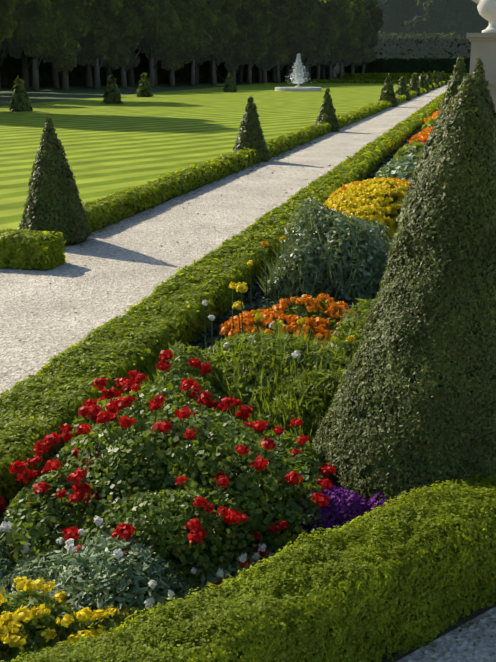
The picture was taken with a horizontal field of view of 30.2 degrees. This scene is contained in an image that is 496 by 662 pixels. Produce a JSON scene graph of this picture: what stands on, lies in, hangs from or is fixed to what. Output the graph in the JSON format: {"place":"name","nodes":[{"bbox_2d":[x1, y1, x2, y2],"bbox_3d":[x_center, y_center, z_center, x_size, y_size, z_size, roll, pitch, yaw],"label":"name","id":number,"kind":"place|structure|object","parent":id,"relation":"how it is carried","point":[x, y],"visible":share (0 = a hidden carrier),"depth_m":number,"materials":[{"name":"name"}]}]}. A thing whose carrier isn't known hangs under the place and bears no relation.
{"place":"outdoors","nodes":[
{"label":"outdoors","id":0,"kind":"place"},
{"bbox_2d":[0,83,409,231],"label":"lawn","id":1,"kind":"structure","parent":0,"point":[132,141],"depth_m":48.02,"materials":[{"name":"plant"}]},
{"bbox_2d":[9,77,32,111],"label":"cone","id":2,"kind":"object","parent":1,"relation":"on","point":[15,103],"depth_m":66.66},
{"bbox_2d":[91,162,258,231],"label":"lawn edge soil","id":3,"kind":"structure","parent":1,"relation":"on","point":[103,226],"depth_m":21.91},
{"bbox_2d":[275,84,321,91],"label":"fountain basin","id":4,"kind":"object","parent":1,"relation":"on","point":[298,88],"visible":0.94,"depth_m":123.97,"materials":[{"name":"white stone"}]},
{"bbox_2d":[285,53,311,83],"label":"fountain jet","id":5,"kind":"object","parent":4,"relation":"on","point":[298,62],"depth_m":125.29},
{"bbox_2d":[0,84,447,407],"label":"path","id":6,"kind":"structure","parent":0,"point":[55,322],"depth_m":15.89,"materials":[{"name":"gravel"}]},
{"bbox_2d":[17,116,92,245],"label":"topiary","id":7,"kind":"object","parent":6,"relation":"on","point":[47,162],"depth_m":16.24,"materials":[{"name":"plant"}]},
{"bbox_2d":[19,141,495,661],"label":"path litter","id":8,"kind":"object","parent":6,"relation":"on","point":[460,630],"visible":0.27,"depth_m":17.01,"materials":[{"name":"gravel"}]},
{"bbox_2d":[0,79,450,105],"bbox_3d":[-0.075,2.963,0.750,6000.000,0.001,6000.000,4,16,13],"label":"ground","id":9,"kind":"structure","parent":0,"point":[46,94],"depth_m":123.78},
{"bbox_2d":[0,0,17,45],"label":"tree","id":10,"kind":"object","parent":9,"relation":"on","point":[7,23],"depth_m":92.23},
{"bbox_2d":[8,44,31,88],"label":"tree","id":11,"kind":"object","parent":9,"relation":"on","point":[25,68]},
{"bbox_2d":[0,226,66,270],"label":"cross hedge","id":12,"kind":"object","parent":9,"relation":"on","point":[28,241],"depth_m":14.44,"materials":[{"name":"plant"}]},
{"bbox_2d":[7,0,63,90],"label":"allee tree","id":13,"kind":"object","parent":9,"relation":"on","point":[37,24],"depth_m":124.12,"materials":[{"name":"plant"}]},
{"bbox_2d":[52,65,58,87],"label":"tree trunk","id":14,"kind":"object","parent":9,"relation":"on","point":[55,81],"visible":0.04,"depth_m":145.56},
{"bbox_2d":[39,0,94,89],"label":"allee tree","id":15,"kind":"object","parent":9,"relation":"on","point":[73,23],"depth_m":130.57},
{"bbox_2d":[76,36,102,86],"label":"allee tree","id":16,"kind":"object","parent":9,"relation":"on","point":[83,58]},
{"bbox_2d":[104,0,153,87],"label":"allee tree","id":17,"kind":"object","parent":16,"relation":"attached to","point":[138,14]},
{"bbox_2d":[79,0,131,88],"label":"allee tree","id":18,"kind":"object","parent":9,"relation":"on","point":[108,21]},
{"bbox_2d":[100,60,119,84],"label":"tree","id":19,"kind":"object","parent":9,"relation":"on","point":[108,70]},
{"bbox_2d":[102,73,122,103],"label":"cone","id":20,"kind":"object","parent":9,"relation":"on","point":[110,97],"depth_m":80.47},
{"bbox_2d":[125,47,142,85],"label":"tree","id":21,"kind":"object","parent":9,"relation":"on","point":[131,80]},
{"bbox_2d":[135,73,153,96],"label":"cone","id":22,"kind":"object","parent":9,"relation":"on","point":[146,88],"depth_m":99.42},
{"bbox_2d":[137,46,160,84],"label":"tree","id":23,"kind":"object","parent":9,"relation":"on","point":[155,73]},
{"bbox_2d":[138,0,182,86],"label":"allee tree","id":24,"kind":"object","parent":9,"relation":"on","point":[164,31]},
{"bbox_2d":[82,147,260,233],"bbox_3d":[-1.624,-3.945,24.138,0.820,0.674,14.385,4,16,13],"label":"hedge","id":25,"kind":"object","parent":9,"relation":"on","point":[145,196],"depth_m":21.82,"materials":[{"name":"plant"}]},
{"bbox_2d":[208,57,221,82],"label":"tree","id":26,"kind":"object","parent":9,"relation":"on","point":[210,70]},
{"bbox_2d":[202,0,241,84],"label":"allee tree","id":27,"kind":"object","parent":9,"relation":"on","point":[229,29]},
{"bbox_2d":[184,0,224,85],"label":"allee tree","id":28,"kind":"object","parent":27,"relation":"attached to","point":[206,25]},
{"bbox_2d":[161,0,200,85],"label":"allee tree","id":29,"kind":"object","parent":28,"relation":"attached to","point":[183,48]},
{"bbox_2d":[224,0,255,83],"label":"allee tree","id":30,"kind":"object","parent":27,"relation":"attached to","point":[239,41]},
{"bbox_2d":[0,92,444,520],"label":"long hedge","id":31,"kind":"object","parent":9,"relation":"on","point":[363,161],"depth_m":9.69,"materials":[{"name":"plant"}]},
{"bbox_2d":[223,72,237,91],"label":"cone","id":32,"kind":"object","parent":9,"relation":"on","point":[230,80],"depth_m":120.06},
{"bbox_2d":[238,65,243,81],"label":"tree trunk","id":33,"kind":"object","parent":9,"relation":"on","point":[240,75],"visible":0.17,"depth_m":199.99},
{"bbox_2d":[231,95,269,161],"bbox_3d":[0.093,-6.798,31.052,1.413,2.272,1.372,4,16,13],"label":"topiary cone","id":34,"kind":"object","parent":9,"relation":"on","point":[253,120],"depth_m":30.78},
{"bbox_2d":[238,0,270,83],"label":"allee tree","id":35,"kind":"object","parent":9,"relation":"on","point":[258,22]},
{"bbox_2d":[256,0,290,82],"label":"allee tree","id":36,"kind":"object","parent":9,"relation":"on","point":[277,15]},
{"bbox_2d":[257,68,261,81],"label":"tree trunk","id":37,"kind":"object","parent":36,"relation":"attached to","point":[259,76],"visible":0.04,"depth_m":205.99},
{"bbox_2d":[202,331,350,421],"bbox_3d":[0.277,0.431,8.336,1.858,0.827,1.847,4,16,13],"label":"shrub","id":38,"kind":"object","parent":9,"relation":"on","point":[321,351],"depth_m":8.04,"materials":[{"name":"plant"}]},
{"bbox_2d":[226,296,353,344],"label":"marigold plant","id":39,"kind":"object","parent":9,"relation":"on","point":[292,309],"depth_m":10.28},
{"bbox_2d":[275,0,305,82],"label":"allee tree","id":40,"kind":"object","parent":9,"relation":"on","point":[286,40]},
{"bbox_2d":[272,63,284,81],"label":"tree trunk","id":41,"kind":"object","parent":40,"relation":"attached to","point":[274,74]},
{"bbox_2d":[248,365,345,441],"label":"ornamental grass","id":42,"kind":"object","parent":9,"relation":"on","point":[331,377],"depth_m":7.45,"materials":[{"name":"plant"}]},
{"bbox_2d":[265,122,330,157],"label":"hedge","id":43,"kind":"object","parent":9,"relation":"on","point":[275,147],"depth_m":37.18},
{"bbox_2d":[257,233,343,302],"bbox_3d":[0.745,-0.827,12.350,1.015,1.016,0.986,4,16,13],"label":"grey shrub","id":44,"kind":"object","parent":9,"relation":"on","point":[309,243],"depth_m":12.07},
{"bbox_2d":[285,0,315,79],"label":"allee tree","id":45,"kind":"object","parent":9,"relation":"on","point":[304,42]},
{"bbox_2d":[286,64,290,79],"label":"tree trunk","id":46,"kind":"object","parent":45,"relation":"attached to","point":[288,66],"visible":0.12,"depth_m":217.73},
{"bbox_2d":[301,0,331,79],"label":"allee tree","id":47,"kind":"object","parent":9,"relation":"on","point":[321,38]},
{"bbox_2d":[309,0,342,79],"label":"allee tree","id":48,"kind":"object","parent":9,"relation":"on","point":[334,7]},
{"bbox_2d":[321,64,328,79],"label":"tree trunk","id":49,"kind":"object","parent":48,"relation":"attached to","point":[323,67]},
{"bbox_2d":[256,195,396,302],"bbox_3d":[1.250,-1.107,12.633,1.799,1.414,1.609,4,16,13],"label":"grey shrub","id":50,"kind":"object","parent":9,"relation":"on","point":[344,224],"depth_m":12.25,"materials":[{"name":"plant"}]},
{"bbox_2d":[315,87,340,131],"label":"topiary cone","id":51,"kind":"object","parent":9,"relation":"on","point":[327,116],"depth_m":45.39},
{"bbox_2d":[328,0,354,79],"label":"allee tree","id":52,"kind":"object","parent":9,"relation":"on","point":[345,21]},
{"bbox_2d":[339,0,363,79],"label":"allee tree","id":53,"kind":"object","parent":9,"relation":"on","point":[357,7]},
{"bbox_2d":[327,298,376,373],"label":"feathery plant","id":54,"kind":"object","parent":9,"relation":"on","point":[346,328],"depth_m":8.39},
{"bbox_2d":[285,78,418,82],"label":"lawn hedge","id":55,"kind":"object","parent":9,"relation":"on","point":[287,80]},
{"bbox_2d":[338,0,374,72],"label":"allee tree","id":56,"kind":"object","parent":9,"relation":"on","point":[368,31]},
{"bbox_2d":[337,100,392,127],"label":"hedge","id":57,"kind":"object","parent":9,"relation":"on","point":[353,116],"visible":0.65,"depth_m":57.67,"materials":[{"name":"green plant"}]},
{"bbox_2d":[336,186,398,218],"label":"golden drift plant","id":58,"kind":"object","parent":9,"relation":"on","point":[391,202],"depth_m":16.06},
{"bbox_2d":[322,177,408,250],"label":"yellow flowers","id":59,"kind":"object","parent":58,"relation":"on","point":[372,188],"visible":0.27,"depth_m":15.91,"materials":[{"name":"yellow plant"}]},
{"bbox_2d":[331,183,400,241],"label":"golden flower centres","id":60,"kind":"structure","parent":58,"relation":"on","point":[384,203],"depth_m":15.70,"materials":[{"name":"yellow plant"}]},
{"bbox_2d":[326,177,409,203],"bbox_3d":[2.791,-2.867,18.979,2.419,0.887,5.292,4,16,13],"label":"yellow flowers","id":61,"kind":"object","parent":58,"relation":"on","point":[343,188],"visible":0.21,"depth_m":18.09,"materials":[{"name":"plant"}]},
{"bbox_2d":[355,0,385,72],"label":"allee tree","id":62,"kind":"object","parent":9,"relation":"on","point":[375,11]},
{"bbox_2d":[356,225,386,277],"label":"grey shrub","id":63,"kind":"object","parent":9,"relation":"on","point":[374,240],"depth_m":12.77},
{"bbox_2d":[376,0,388,35],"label":"park tree","id":64,"kind":"object","parent":9,"relation":"on","point":[383,19],"visible":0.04,"depth_m":264.62,"materials":[{"name":"green plant"}]},
{"bbox_2d":[378,73,397,106],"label":"topiary cone","id":65,"kind":"object","parent":9,"relation":"on","point":[386,96],"depth_m":74.21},
{"bbox_2d":[373,153,419,180],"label":"leafy plant","id":66,"kind":"object","parent":9,"relation":"on","point":[410,161],"depth_m":23.01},
{"bbox_2d":[379,0,420,36],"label":"park tree","id":67,"kind":"object","parent":9,"relation":"on","point":[395,17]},
{"bbox_2d":[395,95,405,103],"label":"hedge","id":68,"kind":"object","parent":9,"relation":"on","point":[400,98],"visible":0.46,"depth_m":84.08,"materials":[{"name":"green plant"}]},
{"bbox_2d":[336,72,468,80],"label":"hedge","id":69,"kind":"object","parent":9,"relation":"on","point":[373,76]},
{"bbox_2d":[394,75,410,100],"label":"topiary cone","id":70,"kind":"object","parent":9,"relation":"on","point":[404,86],"depth_m":88.75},
{"bbox_2d":[385,140,424,164],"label":"leafy plant","id":71,"kind":"object","parent":9,"relation":"on","point":[414,146],"depth_m":27.39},
{"bbox_2d":[333,31,480,78],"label":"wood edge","id":72,"kind":"object","parent":9,"relation":"on","point":[425,48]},
{"bbox_2d":[344,57,469,73],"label":"tall hedge","id":73,"kind":"object","parent":9,"relation":"on","point":[374,65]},
{"bbox_2d":[409,90,417,98],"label":"hedge","id":74,"kind":"object","parent":9,"relation":"on","point":[413,93],"visible":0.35,"depth_m":98.36,"materials":[{"name":"green plant"}]},
{"bbox_2d":[408,73,421,95],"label":"topiary cone","id":75,"kind":"object","parent":9,"relation":"on","point":[412,86],"depth_m":103.01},
{"bbox_2d":[418,72,430,92],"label":"topiary cone","id":76,"kind":"object","parent":9,"relation":"on","point":[425,85],"depth_m":117.67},
{"bbox_2d":[425,71,434,89],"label":"topiary cone","id":77,"kind":"object","parent":9,"relation":"on","point":[429,81],"depth_m":131.84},
{"bbox_2d":[423,114,437,123],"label":"orange flowers","id":78,"kind":"object","parent":9,"relation":"on","point":[425,121],"depth_m":47.98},
{"bbox_2d":[402,0,459,36],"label":"park tree","id":79,"kind":"object","parent":9,"relation":"on","point":[432,13],"visible":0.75,"depth_m":254.21,"materials":[{"name":"green plant"}]},
{"bbox_2d":[432,70,440,87],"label":"topiary cone","id":80,"kind":"object","parent":9,"relation":"on","point":[434,76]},
{"bbox_2d":[437,71,443,85],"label":"topiary cone","id":81,"kind":"object","parent":9,"relation":"on","point":[439,77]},
{"bbox_2d":[440,71,447,84],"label":"topiary cone","id":82,"kind":"object","parent":9,"relation":"on","point":[443,78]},
{"bbox_2d":[443,0,488,35],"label":"park tree","id":83,"kind":"object","parent":9,"relation":"on","point":[465,17],"visible":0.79,"depth_m":249.67,"materials":[{"name":"green plant"}]},
{"bbox_2d":[472,57,495,141],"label":"cone","id":84,"kind":"object","parent":9,"relation":"on","point":[483,83],"depth_m":23.00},
{"bbox_2d":[487,84,495,115],"bbox_3d":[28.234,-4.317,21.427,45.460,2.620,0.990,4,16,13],"label":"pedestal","id":85,"kind":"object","parent":9,"relation":"on","point":[492,87],"depth_m":25.77,"materials":[{"name":"stone"}]},
{"bbox_2d":[466,33,495,83],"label":"urn pedestal","id":86,"kind":"object","parent":85,"relation":"on","point":[483,46],"visible":0.81,"depth_m":25.46,"materials":[{"name":"stone"}]},
{"bbox_2d":[472,0,495,32],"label":"stone urn","id":87,"kind":"object","parent":86,"relation":"on","point":[486,10],"visible":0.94,"depth_m":25.44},
{"bbox_2d":[0,471,495,661],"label":"hedge","id":88,"kind":"object","parent":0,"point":[435,500],"depth_m":4.76,"materials":[{"name":"plant"}]},
{"bbox_2d":[229,216,355,343],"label":"flowers","id":89,"kind":"object","parent":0,"point":[244,287],"depth_m":9.50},
{"bbox_2d":[291,486,387,543],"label":"purple plant","id":90,"kind":"object","parent":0,"point":[362,506],"depth_m":5.77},
{"bbox_2d":[396,606,495,661],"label":"path","id":91,"kind":"structure","parent":0,"point":[449,647],"depth_m":5.04,"materials":[{"name":"gravel"}]},
{"bbox_2d":[367,595,495,661],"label":"hedge soil","id":92,"kind":"structure","parent":91,"relation":"on","point":[473,615],"depth_m":5.18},
{"label":"border soil","id":93,"kind":"structure","parent":0,"visible":0},
{"bbox_2d":[0,534,14,595],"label":"silver plant","id":94,"kind":"object","parent":93,"relation":"on","point":[4,568],"visible":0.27,"depth_m":5.38,"materials":[{"name":"green plant"}]},
{"bbox_2d":[0,591,89,661],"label":"bush","id":95,"kind":"object","parent":93,"relation":"on","point":[14,602],"depth_m":4.54,"materials":[{"name":"plant"}]},
{"bbox_2d":[0,576,96,649],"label":"flowers","id":96,"kind":"object","parent":95,"relation":"attached to","point":[34,611],"depth_m":4.49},
{"bbox_2d":[2,547,101,599],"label":"silver plant","id":97,"kind":"object","parent":93,"relation":"on","point":[25,566],"depth_m":5.31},
{"bbox_2d":[9,537,119,594],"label":"white flowers","id":98,"kind":"object","parent":97,"relation":"on","point":[24,551],"depth_m":5.48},
{"bbox_2d":[0,465,107,569],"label":"geranium bush","id":99,"kind":"object","parent":93,"relation":"on","point":[23,517],"depth_m":5.73,"materials":[{"name":"plant"}]},
{"bbox_2d":[0,521,11,531],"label":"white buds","id":100,"kind":"object","parent":99,"relation":"on","point":[9,523],"depth_m":5.54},
{"bbox_2d":[0,448,101,555],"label":"geranium","id":101,"kind":"object","parent":99,"relation":"on","point":[33,473],"depth_m":6.02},
{"bbox_2d":[0,370,139,563],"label":"geranium","id":102,"kind":"object","parent":99,"relation":"attached to","point":[18,466],"depth_m":6.22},
{"bbox_2d":[77,615,131,634],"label":"yarrow plant","id":103,"kind":"object","parent":93,"relation":"on","point":[113,622],"visible":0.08,"depth_m":4.70,"materials":[{"name":"green plant"}]},
{"bbox_2d":[83,604,137,637],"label":"flowers","id":104,"kind":"object","parent":103,"relation":"on","point":[101,615],"depth_m":4.68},
{"bbox_2d":[36,530,197,629],"bbox_3d":[-0.692,1.452,5.145,1.028,0.565,1.116,4,16,13],"label":"silver plant","id":105,"kind":"object","parent":93,"relation":"on","point":[90,559],"depth_m":5.02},
{"bbox_2d":[39,516,174,632],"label":"flowers","id":106,"kind":"object","parent":105,"relation":"on","point":[116,552],"depth_m":4.92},
{"bbox_2d":[67,372,230,449],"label":"geranium bush","id":107,"kind":"object","parent":93,"relation":"on","point":[174,383],"depth_m":6.94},
{"bbox_2d":[85,350,214,416],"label":"flowers","id":108,"kind":"object","parent":107,"relation":"attached to","point":[163,363],"depth_m":7.02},
{"bbox_2d":[72,487,265,594],"bbox_3d":[-0.486,1.242,5.652,1.348,0.658,1.097,4,16,13],"label":"geranium bush","id":109,"kind":"object","parent":93,"relation":"on","point":[204,563],"depth_m":5.37,"materials":[{"name":"plant"}]},
{"bbox_2d":[62,472,280,589],"bbox_3d":[-0.422,1.202,5.504,1.238,0.700,0.952,4,16,13],"label":"geranium","id":110,"kind":"object","parent":109,"relation":"attached to","point":[120,531],"depth_m":5.32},
{"bbox_2d":[44,383,306,580],"bbox_3d":[-0.524,0.985,6.128,1.964,0.890,1.932,4,16,13],"label":"geranium bush","id":111,"kind":"object","parent":93,"relation":"on","point":[227,430],"depth_m":5.84,"materials":[{"name":"plant"}]},
{"bbox_2d":[31,373,332,567],"bbox_3d":[-0.500,0.847,6.175,2.198,0.956,1.940,4,16,13],"label":"geranium","id":112,"kind":"object","parent":111,"relation":"attached to","point":[116,404],"depth_m":5.99,"materials":[{"name":"plant"}]},
{"bbox_2d":[122,365,230,411],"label":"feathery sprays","id":113,"kind":"object","parent":93,"relation":"on","point":[156,378],"visible":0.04,"depth_m":7.96,"materials":[{"name":"green plant"}]},
{"bbox_2d":[156,339,221,398],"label":"bush","id":114,"kind":"object","parent":93,"relation":"on","point":[182,358],"visible":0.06,"depth_m":7.82,"materials":[{"name":"green plant"}]},
{"bbox_2d":[0,101,443,546],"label":"soil bed","id":115,"kind":"object","parent":93,"relation":"on","point":[259,296],"depth_m":11.96,"materials":[{"name":"soil"}]},
{"bbox_2d":[190,532,265,577],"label":"white flowers","id":116,"kind":"object","parent":115,"relation":"on","point":[220,574],"depth_m":5.28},
{"bbox_2d":[241,552,273,575],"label":"flowers","id":117,"kind":"object","parent":115,"relation":"on","point":[256,555],"depth_m":5.40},
{"bbox_2d":[236,366,335,445],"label":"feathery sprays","id":118,"kind":"object","parent":115,"relation":"on","point":[300,431],"visible":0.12,"depth_m":7.41,"materials":[{"name":"green plant"}]},
{"bbox_2d":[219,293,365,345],"bbox_3d":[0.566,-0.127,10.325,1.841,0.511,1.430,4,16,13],"label":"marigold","id":119,"kind":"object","parent":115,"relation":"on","point":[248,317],"depth_m":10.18,"materials":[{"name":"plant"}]},
{"bbox_2d":[367,493,390,509],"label":"purple plant","id":120,"kind":"object","parent":115,"relation":"on","point":[372,499],"visible":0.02,"depth_m":5.98,"materials":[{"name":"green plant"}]},
{"bbox_2d":[178,543,293,601],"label":"silver plant","id":121,"kind":"object","parent":93,"relation":"on","point":[227,575],"depth_m":5.29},
{"bbox_2d":[191,318,354,422],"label":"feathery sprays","id":122,"kind":"object","parent":93,"relation":"on","point":[227,394],"visible":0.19,"depth_m":7.92,"materials":[{"name":"green plant"}]},
{"bbox_2d":[204,216,351,376],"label":"flower stems","id":123,"kind":"object","parent":93,"relation":"on","point":[251,309],"visible":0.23,"depth_m":9.64,"materials":[{"name":"green"}]},
{"bbox_2d":[202,300,300,358],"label":"flowers","id":124,"kind":"object","parent":123,"relation":"attached to","point":[296,356],"depth_m":8.42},
{"bbox_2d":[233,430,332,558],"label":"geranium bush","id":125,"kind":"object","parent":93,"relation":"on","point":[308,463],"depth_m":5.83,"materials":[{"name":"plant"}]},
{"bbox_2d":[226,418,336,556],"bbox_3d":[0.078,1.005,6.247,1.032,0.640,1.668,4,16,13],"label":"geranium","id":126,"kind":"object","parent":125,"relation":"attached to","point":[291,474],"depth_m":6.15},
{"bbox_2d":[312,74,495,517],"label":"cone","id":127,"kind":"object","parent":93,"relation":"on","point":[352,389],"depth_m":5.92,"materials":[{"name":"plant"}]},
{"bbox_2d":[407,126,433,143],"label":"orange flowers","id":128,"kind":"object","parent":93,"relation":"on","point":[425,133],"depth_m":35.97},
{"bbox_2d":[421,118,437,129],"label":"leafy plant","id":129,"kind":"object","parent":93,"relation":"on","point":[430,122],"depth_m":42.11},
{"bbox_2d":[395,56,466,231],"bbox_3d":[3.363,-2.779,15.034,2.032,3.262,2.102,4,16,13],"label":"cone","id":130,"kind":"object","parent":93,"relation":"on","point":[457,78],"depth_m":14.76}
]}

